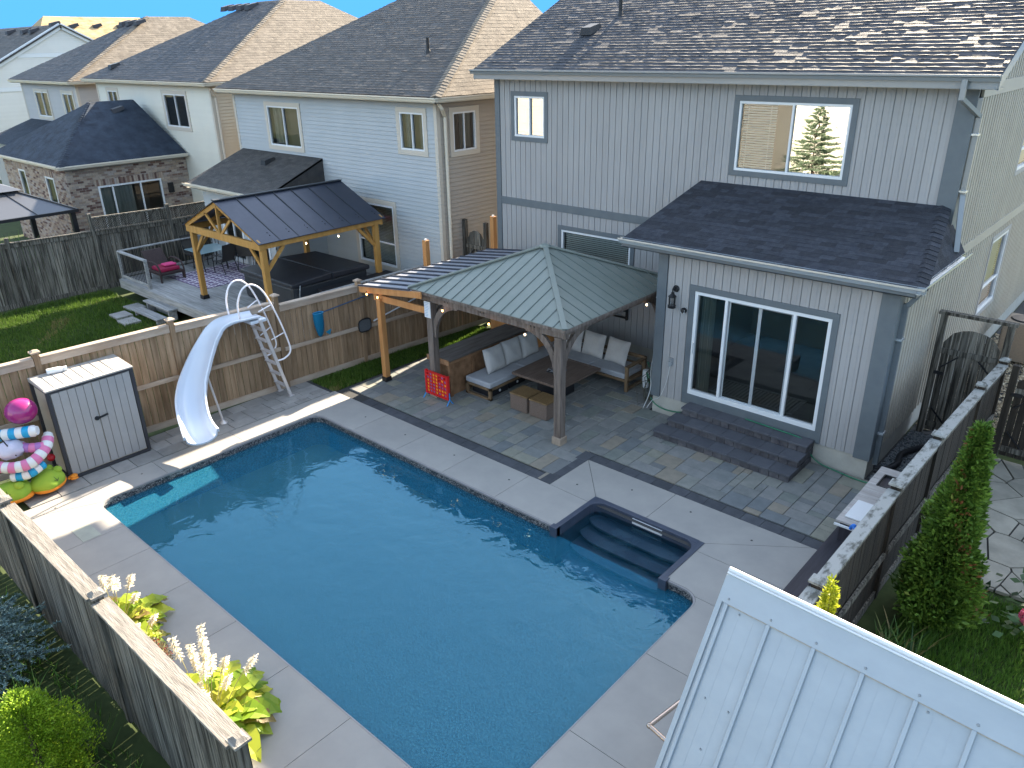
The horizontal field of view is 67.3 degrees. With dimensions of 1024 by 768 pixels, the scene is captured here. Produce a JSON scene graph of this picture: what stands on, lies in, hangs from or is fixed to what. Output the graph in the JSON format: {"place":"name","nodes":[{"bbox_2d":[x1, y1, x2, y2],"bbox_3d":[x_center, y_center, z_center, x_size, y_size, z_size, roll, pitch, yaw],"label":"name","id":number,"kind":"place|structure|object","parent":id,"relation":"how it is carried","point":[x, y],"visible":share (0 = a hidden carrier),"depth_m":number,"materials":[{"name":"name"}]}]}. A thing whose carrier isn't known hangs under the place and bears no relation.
{"place":"outdoors","nodes":[
{"label":"outdoors","id":0,"kind":"place"},
{"bbox_2d":[0,586,139,767],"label":"rough grass","id":1,"kind":"structure","parent":0,"point":[71,688],"depth_m":10.15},
{"bbox_2d":[0,288,298,460],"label":"neighbour lawn","id":2,"kind":"structure","parent":0,"point":[66,316],"depth_m":23.49,"materials":[{"name":"green plant"}]},
{"bbox_2d":[149,636,173,661],"bbox_3d":[-4.837,3.671,10.185,0.786,0.620,0.648,19,31,38],"label":"flowering shrub","id":3,"kind":"object","parent":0,"point":[165,649],"visible":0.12,"depth_m":10.26,"materials":[{"name":"beige plant"}]},
{"bbox_2d":[0,0,558,28],"label":"sky","id":4,"kind":"structure","parent":0,"point":[13,13],"materials":[{"name":"blue"}]},
{"bbox_2d":[127,444,673,767],"bbox_3d":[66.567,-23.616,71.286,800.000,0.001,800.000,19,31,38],"label":"pool water","id":5,"kind":"structure","parent":0,"point":[412,628],"depth_m":12.56,"materials":[{"name":"liquid"}]},
{"bbox_2d":[312,325,490,390],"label":"grass strip","id":6,"kind":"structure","parent":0,"point":[337,380],"depth_m":20.23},
{"bbox_2d":[0,180,1023,767],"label":"lawn","id":7,"kind":"structure","parent":0,"point":[132,742],"depth_m":10.58,"materials":[{"name":"plant"}]},
{"bbox_2d":[0,593,71,699],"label":"blue spruce","id":8,"kind":"object","parent":7,"relation":"on","point":[6,612],"visible":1,"depth_m":10.32,"materials":[{"name":"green plant"}]},
{"bbox_2d":[0,184,91,279],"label":"hardtop gazebo","id":9,"kind":"object","parent":7,"relation":"on","point":[15,205],"visible":0.96,"depth_m":26.27,"materials":[{"name":"black metal"}]},
{"bbox_2d":[0,21,93,179],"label":"ivory gable house","id":10,"kind":"structure","parent":7,"relation":"on","point":[22,49],"depth_m":50.73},
{"bbox_2d":[0,684,105,767],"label":"globe cedar","id":11,"kind":"object","parent":7,"relation":"on","point":[35,734],"visible":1,"depth_m":8.32,"materials":[{"name":"green plant"}]},
{"bbox_2d":[33,16,139,39],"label":"tan roofed house","id":12,"kind":"structure","parent":7,"relation":"on","point":[94,28],"depth_m":62.09,"materials":[{"name":"beige metal"}]},
{"bbox_2d":[0,16,204,185],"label":"stone grey house","id":13,"kind":"structure","parent":7,"relation":"on","point":[54,88],"depth_m":40.80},
{"bbox_2d":[32,88,54,119],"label":"window","id":14,"kind":"structure","parent":13,"relation":"in","point":[41,96],"depth_m":41.72,"materials":[{"name":"white plastic"}]},
{"bbox_2d":[60,90,75,113],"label":"window","id":15,"kind":"structure","parent":13,"relation":"in","point":[67,97],"depth_m":39.30,"materials":[{"name":"white plastic"}]},
{"bbox_2d":[0,201,213,311],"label":"fence","id":16,"kind":"object","parent":7,"relation":"on","point":[11,261],"visible":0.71,"depth_m":26.23,"materials":[{"name":"grey wood"}]},
{"bbox_2d":[0,488,252,767],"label":"fence","id":17,"kind":"object","parent":7,"relation":"on","point":[175,713],"visible":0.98,"depth_m":8.99,"materials":[{"name":"grey wood"}]},
{"bbox_2d":[23,382,329,508],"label":"side pavers","id":18,"kind":"object","parent":7,"relation":"on","point":[167,443],"visible":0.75,"depth_m":16.76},
{"bbox_2d":[0,480,34,503],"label":"frog float","id":19,"kind":"object","parent":18,"relation":"on","point":[19,491],"visible":0.73,"depth_m":14.10,"materials":[{"name":"green plastic"}]},
{"bbox_2d":[30,464,78,493],"bbox_3d":[-8.779,1.785,14.657,0.547,0.438,0.828,8,25,19],"label":"frog float","id":20,"kind":"object","parent":18,"relation":"on","point":[49,478],"visible":0.96,"depth_m":14.44,"materials":[{"name":"green plastic"}]},
{"bbox_2d":[27,354,150,479],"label":"storage shed","id":21,"kind":"structure","parent":18,"relation":"on","point":[91,416],"depth_m":15.08,"materials":[{"name":"plastic"}]},
{"bbox_2d":[0,431,53,473],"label":"striped float","id":22,"kind":"object","parent":21,"relation":"hanging from","point":[37,457],"visible":1,"depth_m":14.10,"materials":[{"name":"pink plastic"}]},
{"bbox_2d":[10,461,46,481],"bbox_3d":[-8.949,1.623,14.242,0.618,0.268,0.263,-19,29,-34],"label":"striped float","id":23,"kind":"object","parent":22,"relation":"hanging from","point":[31,473],"visible":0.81,"depth_m":14.16,"materials":[{"name":"plastic"}]},
{"bbox_2d":[23,442,43,452],"bbox_3d":[-8.975,1.159,14.270,0.640,0.248,0.266,-3,24,-4],"label":"striped float","id":24,"kind":"object","parent":22,"relation":"on","point":[30,447],"visible":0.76,"depth_m":14.20,"materials":[{"name":"purple plastic"}]},
{"bbox_2d":[50,383,110,473],"bbox_3d":[-8.344,0.872,14.913,0.032,1.720,0.717,19,31,38],"label":"door","id":25,"kind":"structure","parent":21,"relation":"in","point":[80,408],"depth_m":14.88,"materials":[{"name":"plastic"}]},
{"bbox_2d":[91,371,146,459],"bbox_3d":[-7.856,0.642,15.412,0.032,1.720,0.717,19,31,38],"label":"door","id":26,"kind":"structure","parent":21,"relation":"in","point":[114,396],"depth_m":15.38,"materials":[{"name":"plastic"}]},
{"bbox_2d":[175,279,294,444],"bbox_3d":[-6.319,-0.493,16.643,1.513,2.941,3.838,5,25,14],"label":"pool slide","id":27,"kind":"object","parent":18,"relation":"on","point":[197,425],"visible":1,"depth_m":16.75,"materials":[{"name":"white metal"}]},
{"bbox_2d":[0,278,489,481],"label":"tan fence","id":28,"kind":"object","parent":18,"relation":"on","point":[364,345],"visible":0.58,"depth_m":18.00,"materials":[{"name":"brown wood"}]},
{"bbox_2d":[0,437,23,460],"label":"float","id":29,"kind":"object","parent":28,"relation":"hanging from","point":[11,449],"visible":0.98,"depth_m":14.00,"materials":[{"name":"plastic"}]},
{"bbox_2d":[0,425,39,441],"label":"striped float","id":30,"kind":"object","parent":28,"relation":"hanging from","point":[20,432],"visible":0.99,"depth_m":14.06,"materials":[{"name":"plastic"}]},
{"bbox_2d":[4,398,37,423],"bbox_3d":[-9.050,0.498,14.182,0.540,0.470,0.540,19,31,38],"label":"play ball","id":31,"kind":"object","parent":30,"relation":"on","point":[20,410],"visible":1,"depth_m":14.01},
{"bbox_2d":[313,293,370,336],"bbox_3d":[-3.849,-1.947,19.712,0.184,0.816,2.935,19,31,38],"label":"pool net","id":32,"kind":"object","parent":28,"relation":"attached to","point":[318,319],"visible":0.98,"depth_m":18.82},
{"bbox_2d":[358,298,415,332],"bbox_3d":[-3.147,-1.915,20.513,0.063,0.596,2.341,20,32,39],"label":"flat skimmer","id":33,"kind":"object","parent":28,"relation":"attached to","point":[364,324],"visible":0.98,"depth_m":19.97,"materials":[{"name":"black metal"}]},
{"bbox_2d":[0,0,357,257],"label":"cream house","id":34,"kind":"structure","parent":7,"relation":"on","point":[154,127],"depth_m":32.06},
{"bbox_2d":[18,169,30,194],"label":"window","id":35,"kind":"structure","parent":34,"relation":"in","point":[22,174],"depth_m":33.11,"materials":[{"name":"white plastic"}]},
{"bbox_2d":[44,176,58,202],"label":"window","id":36,"kind":"structure","parent":34,"relation":"in","point":[50,183],"depth_m":31.24,"materials":[{"name":"glass"}]},
{"bbox_2d":[105,87,118,100],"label":"window","id":37,"kind":"structure","parent":34,"relation":"in","point":[111,92],"depth_m":35.73,"materials":[{"name":"white plastic"}]},
{"bbox_2d":[98,178,166,242],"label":"patio door","id":38,"kind":"structure","parent":34,"relation":"in","point":[145,194],"depth_m":31.82,"materials":[{"name":"glass"}]},
{"bbox_2d":[160,90,192,131],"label":"window","id":39,"kind":"structure","parent":34,"relation":"in","point":[175,104],"depth_m":32.39,"materials":[{"name":"white plastic"}]},
{"bbox_2d":[119,257,409,359],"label":"raised deck","id":40,"kind":"structure","parent":7,"relation":"on","point":[170,297],"depth_m":24.15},
{"bbox_2d":[141,247,185,283],"bbox_3d":[-11.749,-4.003,25.856,1.380,0.864,0.858,19,31,38],"label":"wicker lounger","id":41,"kind":"object","parent":40,"relation":"on","point":[159,264],"visible":0.97,"depth_m":25.78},
{"bbox_2d":[116,235,221,289],"bbox_3d":[-10.742,-4.510,26.868,2.080,0.972,5.060,19,31,38],"label":"deck railing","id":42,"kind":"object","parent":40,"relation":"on","point":[120,254],"visible":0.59,"depth_m":25.67,"materials":[{"name":"grey metal"}]},
{"bbox_2d":[180,234,208,265],"bbox_3d":[-11.253,-4.723,27.249,0.721,1.041,0.610,19,31,38],"label":"patio chair","id":43,"kind":"object","parent":40,"relation":"on","point":[186,243],"visible":0.51,"depth_m":27.24,"materials":[{"name":"black metal"}]},
{"bbox_2d":[169,261,249,288],"bbox_3d":[-9.907,-3.720,26.180,2.451,0.013,2.510,19,31,38],"label":"patterned rug","id":44,"kind":"object","parent":40,"relation":"on","point":[219,277],"visible":0.74,"depth_m":26.03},
{"bbox_2d":[184,243,228,272],"bbox_3d":[-10.536,-4.370,26.819,1.150,0.720,1.150,19,31,38],"label":"glass table","id":45,"kind":"object","parent":44,"relation":"on","point":[210,248],"visible":0.78,"depth_m":26.65,"materials":[{"name":"glass"}]},
{"bbox_2d":[212,243,239,274],"bbox_3d":[-9.782,-4.300,26.234,0.721,1.041,0.610,16,29,33],"label":"patio chair","id":46,"kind":"object","parent":44,"relation":"on","point":[228,252],"visible":0.98,"depth_m":26.05,"materials":[{"name":"black metal"}]},
{"bbox_2d":[236,245,253,268],"bbox_3d":[-9.274,-4.583,26.852,0.610,1.041,0.721,-1,24,0],"label":"patio chair","id":47,"kind":"object","parent":44,"relation":"on","point":[242,251],"visible":0.52,"depth_m":26.63,"materials":[{"name":"black metal"}]},
{"bbox_2d":[182,179,384,312],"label":"timber pavilion","id":48,"kind":"structure","parent":40,"relation":"on","point":[263,221],"depth_m":22.06,"materials":[{"name":"black metal"}]},
{"bbox_2d":[240,251,396,310],"bbox_3d":[-5.771,-3.156,23.564,3.915,0.968,3.300,19,31,38],"label":"hot tub","id":49,"kind":"object","parent":40,"relation":"on","point":[296,276],"visible":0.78,"depth_m":23.06,"materials":[{"name":"grey plastic"}]},
{"bbox_2d":[312,264,423,304],"bbox_3d":[-4.003,-2.557,22.184,0.152,0.972,4.091,20,31,38],"label":"deck railing","id":50,"kind":"object","parent":40,"relation":"on","point":[387,275],"visible":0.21,"depth_m":22.21,"materials":[{"name":"brown wood"}]},
{"bbox_2d":[182,0,542,273],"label":"pale blue house","id":51,"kind":"structure","parent":7,"relation":"on","point":[387,111],"depth_m":24.51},
{"bbox_2d":[223,217,248,263],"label":"window","id":52,"kind":"structure","parent":51,"relation":"in","point":[233,230],"depth_m":27.80,"materials":[{"name":"white plastic"}]},
{"bbox_2d":[263,101,304,152],"bbox_3d":[-7.796,-9.036,26.965,2.180,1.610,0.492,19,31,38],"label":"window","id":53,"kind":"structure","parent":51,"relation":"in","point":[283,119],"depth_m":27.23,"materials":[{"name":"white plastic"}]},
{"bbox_2d":[356,196,400,271],"bbox_3d":[-4.292,-4.997,25.398,2.180,2.280,0.492,19,31,38],"label":"window","id":54,"kind":"structure","parent":51,"relation":"in","point":[388,231],"depth_m":25.25,"materials":[{"name":"glass"}]},
{"bbox_2d":[395,106,428,156],"bbox_3d":[-2.796,-7.493,22.784,1.330,1.350,0.492,19,31,38],"label":"window","id":55,"kind":"structure","parent":51,"relation":"in","point":[411,123],"depth_m":22.85,"materials":[{"name":"white plastic"}]},
{"bbox_2d":[448,105,479,156],"bbox_3d":[-1.567,-7.527,22.848,0.492,1.380,1.230,19,31,38],"label":"window","id":56,"kind":"structure","parent":51,"relation":"in","point":[464,130],"depth_m":22.92,"materials":[{"name":"white plastic"}]},
{"bbox_2d":[462,219,488,255],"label":"dark arched gate","id":57,"kind":"structure","parent":51,"relation":"attached to","point":[474,241],"depth_m":23.53,"materials":[{"name":"grey wood"}]},
{"bbox_2d":[102,415,704,767],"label":"pool shell","id":58,"kind":"object","parent":7,"relation":"in","point":[621,557],"visible":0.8,"depth_m":14.03,"materials":[{"name":"tile"}]},
{"bbox_2d":[24,391,816,767],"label":"pool deck","id":59,"kind":"structure","parent":7,"relation":"on","point":[312,727],"depth_m":12.21,"materials":[{"name":"concrete"}]},
{"bbox_2d":[72,524,100,541],"bbox_3d":[-7.385,2.583,13.352,0.500,0.005,0.300,19,31,38],"label":"concrete lid","id":60,"kind":"object","parent":59,"relation":"on","point":[87,532],"visible":1,"depth_m":13.35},
{"bbox_2d":[98,574,174,637],"bbox_3d":[-5.550,3.072,11.004,1.144,0.963,1.255,-4,24,-7],"label":"hosta","id":61,"kind":"object","parent":59,"relation":"on","point":[133,607],"visible":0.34,"depth_m":11.09,"materials":[{"name":"green plant"}]},
{"bbox_2d":[136,612,170,650],"bbox_3d":[-5.140,3.420,10.681,0.692,0.539,0.730,-6,24,-10],"label":"hosta","id":62,"kind":"object","parent":59,"relation":"on","point":[155,632],"visible":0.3,"depth_m":10.74,"materials":[{"name":"green plant"}]},
{"bbox_2d":[167,623,281,762],"bbox_3d":[-3.612,3.684,9.456,1.472,1.197,1.645,-4,24,-7],"label":"hosta","id":63,"kind":"object","parent":59,"relation":"on","point":[246,700],"visible":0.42,"depth_m":9.50,"materials":[{"name":"green plant"}]},
{"bbox_2d":[646,699,679,741],"bbox_3d":[1.949,3.969,8.633,0.454,0.984,1.214,19,31,38],"label":"handrail","id":64,"kind":"object","parent":59,"relation":"on","point":[657,719],"visible":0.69,"depth_m":8.27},
{"bbox_2d":[834,466,900,541],"bbox_3d":[5.913,2.220,12.477,0.700,0.935,2.250,19,31,38],"label":"prep counter","id":65,"kind":"object","parent":59,"relation":"on","point":[853,513],"visible":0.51,"depth_m":12.27,"materials":[{"name":"silver metal"}]},
{"bbox_2d":[422,239,430,265],"bbox_3d":[-2.282,-2.535,21.099,0.140,2.915,0.140,19,31,38],"label":"timber post","id":66,"kind":"object","parent":7,"relation":"on","point":[426,252],"visible":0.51,"depth_m":20.61,"materials":[{"name":"brown wood"}]},
{"bbox_2d":[490,215,496,247],"bbox_3d":[-0.523,-3.456,22.857,0.140,3.115,0.140,19,31,38],"label":"timber post","id":67,"kind":"object","parent":7,"relation":"on","point":[493,233],"visible":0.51,"depth_m":22.38,"materials":[{"name":"brown wood"}]},
{"bbox_2d":[336,356,905,546],"bbox_3d":[2.210,0.700,17.296,11.720,0.001,6.420,19,31,38],"label":"patio base","id":68,"kind":"object","parent":7,"relation":"on","point":[348,392],"visible":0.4,"depth_m":15.75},
{"bbox_2d":[361,399,822,549],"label":"border pavers","id":69,"kind":"object","parent":68,"relation":"on","point":[582,458],"visible":1,"depth_m":14.96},
{"bbox_2d":[350,343,868,541],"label":"patio pavers","id":70,"kind":"object","parent":68,"relation":"on","point":[608,418],"visible":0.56,"depth_m":16.04,"materials":[{"name":"stone"}]},
{"bbox_2d":[424,368,453,406],"bbox_3d":[-1.738,0.068,17.935,0.816,0.718,0.220,19,31,38],"label":"disc drop game","id":71,"kind":"object","parent":70,"relation":"on","point":[434,382],"visible":1,"depth_m":17.88,"materials":[{"name":"red plastic"}]},
{"bbox_2d":[358,248,521,381],"bbox_3d":[-1.361,-1.821,19.797,2.238,2.634,4.535,19,31,38],"label":"lean to pergola","id":72,"kind":"object","parent":70,"relation":"on","point":[384,289],"visible":0.67,"depth_m":18.73,"materials":[{"name":"wood"}]},
{"bbox_2d":[427,324,526,396],"bbox_3d":[-0.812,-0.624,19.151,0.748,0.950,2.788,19,31,38],"label":"bar cabinet","id":73,"kind":"object","parent":70,"relation":"on","point":[460,361],"visible":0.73,"depth_m":18.54,"materials":[{"name":"brown wood"}]},
{"bbox_2d":[473,384,507,395],"bbox_3d":[-0.522,0.051,18.506,0.640,0.210,0.620,19,31,38],"label":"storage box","id":74,"kind":"object","parent":70,"relation":"on","point":[494,392],"visible":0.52,"depth_m":18.34,"materials":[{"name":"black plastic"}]},
{"bbox_2d":[490,319,553,346],"bbox_3d":[0.305,-1.454,20.538,1.750,1.307,1.000,19,31,38],"label":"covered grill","id":75,"kind":"object","parent":70,"relation":"on","point":[494,323],"visible":0.05,"depth_m":20.35,"materials":[{"name":"black fabric"}]},
{"bbox_2d":[509,385,540,413],"bbox_3d":[0.300,0.352,17.546,0.520,0.410,0.500,19,31,38],"label":"ottoman","id":76,"kind":"object","parent":70,"relation":"on","point":[520,397],"visible":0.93,"depth_m":17.40,"materials":[{"name":"fabric"}]},
{"bbox_2d":[407,243,657,445],"bbox_3d":[0.766,-1.505,17.854,4.582,3.560,4.385,19,31,38],"label":"gazebo","id":77,"kind":"object","parent":70,"relation":"on","point":[541,291],"visible":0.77,"depth_m":16.36,"materials":[{"name":"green metal"}]},
{"bbox_2d":[529,392,553,420],"bbox_3d":[0.726,0.499,17.197,0.520,0.410,0.500,19,31,38],"label":"ottoman","id":78,"kind":"object","parent":70,"relation":"on","point":[541,405],"visible":0.79,"depth_m":17.03,"materials":[{"name":"fabric"}]},
{"bbox_2d":[465,339,646,400],"bbox_3d":[1.078,-0.236,18.532,2.990,0.680,3.260,19,31,38],"label":"corner sofa","id":79,"kind":"object","parent":70,"relation":"on","point":[631,370],"visible":0.56,"depth_m":18.49,"materials":[{"name":"fabric"}]},
{"bbox_2d":[482,343,505,373],"bbox_3d":[-0.418,-0.612,18.467,0.243,0.600,0.660,0,18,44],"label":"back cushion","id":80,"kind":"object","parent":79,"relation":"on","point":[494,358],"visible":1,"depth_m":18.34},
{"bbox_2d":[500,336,522,364],"bbox_3d":[-0.015,-0.815,18.907,0.243,0.600,0.660,3,20,46],"label":"back cushion","id":81,"kind":"object","parent":79,"relation":"on","point":[512,349],"visible":0.91,"depth_m":18.80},
{"bbox_2d":[518,332,538,358],"bbox_3d":[0.410,-1.015,19.342,0.243,0.600,0.660,0,19,41],"label":"back cushion","id":82,"kind":"object","parent":79,"relation":"on","point":[529,343],"visible":0.87,"depth_m":19.20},
{"bbox_2d":[581,330,606,358],"bbox_3d":[2.046,-0.993,19.224,0.660,0.600,0.243,21,16,40],"label":"back cushion","id":83,"kind":"object","parent":79,"relation":"on","point":[594,344],"visible":1,"depth_m":19.11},
{"bbox_2d":[604,336,630,366],"bbox_3d":[2.571,-0.801,18.770,0.243,0.600,0.660,3,14,-46],"label":"back cushion","id":84,"kind":"object","parent":79,"relation":"on","point":[617,350],"visible":1,"depth_m":18.66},
{"bbox_2d":[512,355,600,394],"bbox_3d":[1.048,-0.073,18.165,1.480,0.581,1.500,19,31,38],"label":"table","id":85,"kind":"object","parent":70,"relation":"on","point":[540,372],"visible":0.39,"depth_m":18.00,"materials":[{"name":"brown wood"}]},
{"bbox_2d":[652,402,813,482],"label":"patio steps","id":86,"kind":"structure","parent":70,"relation":"on","point":[738,444],"depth_m":15.40,"materials":[{"name":"stone"}]},
{"bbox_2d":[745,418,867,482],"bbox_3d":[5.845,1.305,15.023,2.808,0.540,0.177,19,31,38],"label":"garden hose","id":87,"kind":"object","parent":86,"relation":"on","point":[810,454],"visible":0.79,"depth_m":15.03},
{"bbox_2d":[469,0,1023,478],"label":"grey house","id":88,"kind":"structure","parent":7,"relation":"on","point":[817,206],"depth_m":15.99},
{"bbox_2d":[510,91,547,142],"bbox_3d":[0.473,-7.007,20.185,1.260,1.250,0.102,19,31,38],"label":"window","id":89,"kind":"structure","parent":88,"relation":"in","point":[529,110],"depth_m":20.19,"materials":[{"name":"glass"}]},
{"bbox_2d":[558,225,633,265],"bbox_3d":[2.313,-3.217,20.418,2.440,1.790,0.492,19,31,38],"label":"window","id":90,"kind":"structure","parent":88,"relation":"in","point":[604,245],"depth_m":20.24,"materials":[{"name":"glass"}]},
{"bbox_2d":[708,378,806,414],"bbox_3d":[5.189,0.239,16.393,1.920,0.017,0.800,19,31,38],"label":"doormat","id":91,"kind":"object","parent":88,"relation":"on","point":[795,408],"visible":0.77,"depth_m":16.32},
{"bbox_2d":[681,284,840,443],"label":"patio door","id":92,"kind":"structure","parent":88,"relation":"in","point":[785,349],"depth_m":16.40,"materials":[{"name":"glass"}]},
{"bbox_2d":[728,95,859,186],"bbox_3d":[5.884,-5.123,16.045,2.590,1.660,0.492,19,31,38],"label":"window","id":93,"kind":"structure","parent":88,"relation":"in","point":[786,138],"depth_m":15.90,"materials":[{"name":"glass"}]},
{"bbox_2d":[974,224,1011,315],"bbox_3d":[11.584,-2.818,18.964,0.492,2.000,1.900,19,31,38],"label":"window","id":94,"kind":"structure","parent":88,"relation":"in","point":[997,248],"depth_m":19.20,"materials":[{"name":"white plastic"}]},
{"bbox_2d":[1014,136,1023,175],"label":"window","id":95,"kind":"structure","parent":88,"relation":"in","point":[1020,163],"depth_m":18.09,"materials":[{"name":"white plastic"}]},
{"bbox_2d":[814,573,840,615],"bbox_3d":[3.160,3.192,8.099,0.603,2.897,0.582,19,31,38],"label":"young cedar","id":96,"kind":"object","parent":7,"relation":"on","point":[831,605],"visible":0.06,"depth_m":7.59,"materials":[{"name":"yellow plant"}]},
{"bbox_2d":[798,357,1010,625],"bbox_3d":[6.282,1.851,11.979,0.220,2.000,9.523,20,31,38],"label":"fence","id":97,"kind":"object","parent":7,"relation":"on","point":[863,561],"visible":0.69,"depth_m":11.29,"materials":[{"name":"grey wood"}]},
{"bbox_2d":[916,309,1019,431],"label":"arched gate","id":98,"kind":"structure","parent":97,"relation":"attached to","point":[968,356],"depth_m":15.38,"materials":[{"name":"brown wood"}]},
{"bbox_2d":[871,606,955,657],"bbox_3d":[5.073,3.450,10.132,1.089,0.615,1.111,19,31,38],"label":"lily clump","id":99,"kind":"object","parent":7,"relation":"on","point":[889,633],"visible":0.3,"depth_m":10.23,"materials":[{"name":"green plant"}]},
{"bbox_2d":[888,419,998,632],"bbox_3d":[6.018,1.937,10.406,1.308,3.230,1.274,8,25,19],"label":"cedar tree","id":100,"kind":"object","parent":7,"relation":"on","point":[940,581],"visible":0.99,"depth_m":10.33,"materials":[{"name":"green plant"}]},
{"bbox_2d":[866,302,1023,480],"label":"gravel base","id":101,"kind":"object","parent":7,"relation":"on","point":[1020,309],"visible":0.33,"depth_m":17.58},
{"bbox_2d":[868,430,932,478],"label":"gravel","id":102,"kind":"structure","parent":101,"relation":"on","point":[920,439],"depth_m":15.61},
{"bbox_2d":[873,444,924,473],"bbox_3d":[7.675,1.407,15.075,2.015,0.196,0.328,-15,27,-28],"label":"drain pipe","id":103,"kind":"object","parent":102,"relation":"on","point":[900,455],"visible":0.68,"depth_m":15.00,"materials":[{"name":"black plastic"}]},
{"bbox_2d":[915,333,1023,448],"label":"tan gravel","id":104,"kind":"structure","parent":7,"relation":"on","point":[1006,380],"depth_m":18.25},
{"bbox_2d":[997,312,1023,363],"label":"ac unit","id":105,"kind":"object","parent":104,"relation":"on","point":[1016,353],"visible":0.75,"depth_m":19.24,"materials":[{"name":"beige metal"}]},
{"bbox_2d":[979,568,1023,637],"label":"hydrangea","id":106,"kind":"object","parent":7,"relation":"on","point":[1014,618],"visible":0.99,"depth_m":10.51,"materials":[{"name":"green plant"}]},
{"bbox_2d":[987,460,1023,596],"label":"path base","id":107,"kind":"object","parent":7,"relation":"on","point":[1009,536],"depth_m":12.73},
{"bbox_2d":[991,364,1023,460],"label":"brown gate","id":108,"kind":"structure","parent":107,"relation":"on","point":[1011,450],"depth_m":14.82,"materials":[{"name":"brown wood"}]},
{"bbox_2d":[782,526,842,597],"bbox_3d":[4.508,3.068,11.218,0.740,0.452,3.500,19,31,38],"label":"paver border","id":109,"kind":"object","parent":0,"point":[799,583],"visible":0.02,"depth_m":11.48,"materials":[{"name":"grey stone"}]},
{"bbox_2d":[892,591,1023,704],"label":"side lawn","id":110,"kind":"structure","parent":0,"point":[965,659],"depth_m":10.49,"materials":[{"name":"green plant"}]},
{"bbox_2d":[655,566,1023,767],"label":"white metal roofed hut","id":111,"kind":"object","parent":110,"relation":"on","point":[778,678],"visible":1,"depth_m":6.81,"materials":[{"name":"metal"}]},
{"bbox_2d":[905,458,1023,601],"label":"flagstone path","id":112,"kind":"structure","parent":0,"point":[1005,513],"depth_m":12.93,"materials":[{"name":"stone"}]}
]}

